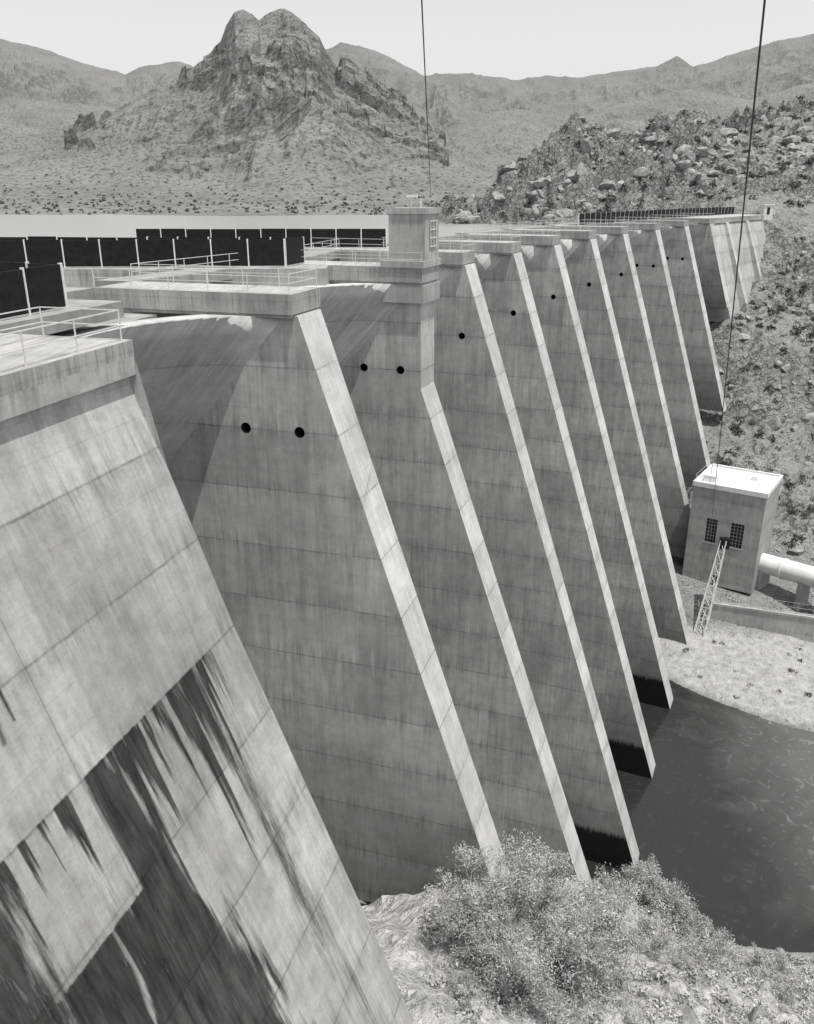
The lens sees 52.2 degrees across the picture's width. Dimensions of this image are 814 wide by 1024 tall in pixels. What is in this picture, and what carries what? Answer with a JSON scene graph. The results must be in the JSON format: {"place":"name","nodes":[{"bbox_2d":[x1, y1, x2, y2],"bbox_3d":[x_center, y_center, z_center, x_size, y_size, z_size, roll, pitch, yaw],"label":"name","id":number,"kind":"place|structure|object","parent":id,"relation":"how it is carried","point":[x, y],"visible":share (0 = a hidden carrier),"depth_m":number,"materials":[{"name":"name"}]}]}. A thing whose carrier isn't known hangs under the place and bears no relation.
{"place":"outdoors","nodes":[
{"label":"outdoors","id":0,"kind":"place"},
{"bbox_2d":[0,214,543,313],"bbox_3d":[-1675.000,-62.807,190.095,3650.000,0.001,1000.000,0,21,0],"label":"lake","id":1,"kind":"structure","parent":0,"point":[106,225],"depth_m":276.06,"materials":[{"name":"grey liquid"}]},
{"bbox_2d":[0,8,813,215],"bbox_3d":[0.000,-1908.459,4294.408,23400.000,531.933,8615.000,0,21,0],"label":"mountains","id":2,"kind":"structure","parent":0,"point":[268,92],"depth_m":1129.05,"materials":[{"name":"grey stone"}]},
{"bbox_2d":[0,119,490,214],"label":"shore scrub","id":3,"kind":"object","parent":2,"relation":"on","point":[150,210],"visible":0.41,"depth_m":496.28,"materials":[{"name":"plant"}]},
{"bbox_2d":[0,0,813,79],"label":"sky","id":4,"kind":"structure","parent":0,"point":[510,39],"materials":[{"name":"white"}]},
{"bbox_2d":[358,96,813,1023],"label":"terrain","id":5,"kind":"structure","parent":0,"point":[412,956],"depth_m":181.16,"materials":[{"name":"grey stone"}]},
{"bbox_2d":[0,195,765,1023],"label":"concrete dam","id":6,"kind":"structure","parent":5,"relation":"on","point":[338,579],"depth_m":51.74,"materials":[{"name":"concrete"}]},
{"bbox_2d":[421,0,430,196],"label":"overhead cable","id":7,"kind":"object","parent":6,"relation":"on","point":[425,81],"visible":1,"depth_m":27.93,"materials":[{"name":"metal"}]},
{"bbox_2d":[437,964,490,1000],"bbox_3d":[3.003,24.392,42.769,2.715,2.037,2.080,7,22,19],"label":"desert bush","id":8,"kind":"object","parent":5,"relation":"on","point":[460,988],"visible":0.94,"depth_m":42.58,"materials":[{"name":"grey plant"}]},
{"bbox_2d":[444,878,536,985],"bbox_3d":[4.670,23.438,45.812,5.270,5.108,5.794,0,21,0],"label":"palo verde tree","id":9,"kind":"object","parent":5,"relation":"on","point":[498,935],"visible":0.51,"depth_m":45.37,"materials":[{"name":"grey plant"}]},
{"bbox_2d":[419,828,662,1023],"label":"palo verde tree","id":10,"kind":"object","parent":5,"relation":"on","point":[523,958],"visible":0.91,"depth_m":45.48,"materials":[{"name":"grey plant"}]},
{"bbox_2d":[533,906,638,986],"bbox_3d":[9.571,25.728,48.248,7.773,5.902,4.837,-8,22,-19],"label":"palo verde tree","id":11,"kind":"object","parent":5,"relation":"on","point":[557,971],"visible":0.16,"depth_m":47.74,"materials":[{"name":"grey plant"}]},
{"bbox_2d":[416,871,813,1023],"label":"dry grass","id":12,"kind":"structure","parent":5,"relation":"on","point":[698,974],"depth_m":50.05,"materials":[{"name":"grey plant"}]},
{"bbox_2d":[427,100,813,1023],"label":"boulders","id":13,"kind":"object","parent":5,"relation":"on","point":[799,150],"visible":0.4,"depth_m":272.49,"materials":[{"name":"stone"}]},
{"bbox_2d":[438,94,813,697],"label":"desert scrub","id":14,"kind":"object","parent":5,"relation":"on","point":[735,428],"visible":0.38,"depth_m":256.71,"materials":[{"name":"grey plant"}]},
{"bbox_2d":[589,854,710,943],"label":"desert bush","id":15,"kind":"object","parent":5,"relation":"on","point":[664,896],"visible":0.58,"depth_m":67.56,"materials":[{"name":"grey plant"}]},
{"bbox_2d":[612,908,700,971],"bbox_3d":[16.000,28.611,53.849,5.860,4.769,4.748,0,21,0],"label":"desert bush","id":16,"kind":"object","parent":5,"relation":"on","point":[658,951],"visible":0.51,"depth_m":53.91,"materials":[{"name":"grey plant"}]},
{"bbox_2d":[670,904,727,956],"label":"desert bush","id":17,"kind":"object","parent":5,"relation":"on","point":[684,915],"visible":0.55,"depth_m":67.81,"materials":[{"name":"grey plant"}]},
{"bbox_2d":[665,921,742,978],"bbox_3d":[20.241,30.979,55.405,5.117,3.994,5.833,-3,21,-8],"label":"desert bush","id":18,"kind":"object","parent":5,"relation":"on","point":[714,950],"visible":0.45,"depth_m":56.29,"materials":[{"name":"grey plant"}]},
{"bbox_2d":[693,537,730,638],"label":"lattice mast","id":19,"kind":"object","parent":5,"relation":"on","point":[724,543],"visible":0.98,"depth_m":140.07,"materials":[{"name":"metal"}]},
{"bbox_2d":[682,457,782,593],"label":"powerhouse","id":20,"kind":"structure","parent":5,"relation":"on","point":[743,509],"depth_m":146.24,"materials":[{"name":"concrete"}]},
{"bbox_2d":[695,457,717,584],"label":"doors and roof rail","id":21,"kind":"structure","parent":20,"relation":"in","point":[713,457],"depth_m":147.40,"materials":[{"name":"metal"}]},
{"bbox_2d":[703,518,744,550],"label":"windows","id":22,"kind":"structure","parent":20,"relation":"in","point":[737,530],"depth_m":145.75,"materials":[{"name":"black glass"}]},
{"bbox_2d":[707,0,765,565],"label":"overhead cable","id":23,"kind":"object","parent":20,"relation":"on","point":[760,41],"visible":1,"depth_m":24.04,"materials":[{"name":"metal"}]},
{"bbox_2d":[703,600,813,642],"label":"retaining wall","id":24,"kind":"structure","parent":5,"relation":"on","point":[800,626],"depth_m":139.54,"materials":[{"name":"concrete"}]},
{"bbox_2d":[705,591,813,614],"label":"wire fence","id":25,"kind":"object","parent":24,"relation":"on","point":[764,603],"visible":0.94,"depth_m":139.01,"materials":[{"name":"metal"}]},
{"bbox_2d":[734,940,790,988],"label":"desert bush","id":26,"kind":"object","parent":5,"relation":"on","point":[760,958],"visible":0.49,"depth_m":73.04,"materials":[{"name":"grey plant"}]},
{"bbox_2d":[760,204,774,220],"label":"gatehouse","id":27,"kind":"object","parent":5,"relation":"on","point":[766,210],"visible":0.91,"depth_m":235.29,"materials":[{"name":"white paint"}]},
{"bbox_2d":[743,965,798,1010],"bbox_3d":[25.959,34.550,60.311,4.816,3.069,3.888,0,21,0],"label":"desert bush","id":28,"kind":"object","parent":5,"relation":"on","point":[783,996],"visible":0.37,"depth_m":59.87,"materials":[{"name":"grey plant"}]},
{"bbox_2d":[755,553,813,610],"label":"penstock pipe","id":29,"kind":"object","parent":5,"relation":"on","point":[801,575],"visible":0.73,"depth_m":143.41,"materials":[{"name":"metal"}]},
{"bbox_2d":[585,680,813,952],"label":"river","id":30,"kind":"structure","parent":0,"point":[720,806],"depth_m":103.05,"materials":[{"name":"liquid"}]}
]}

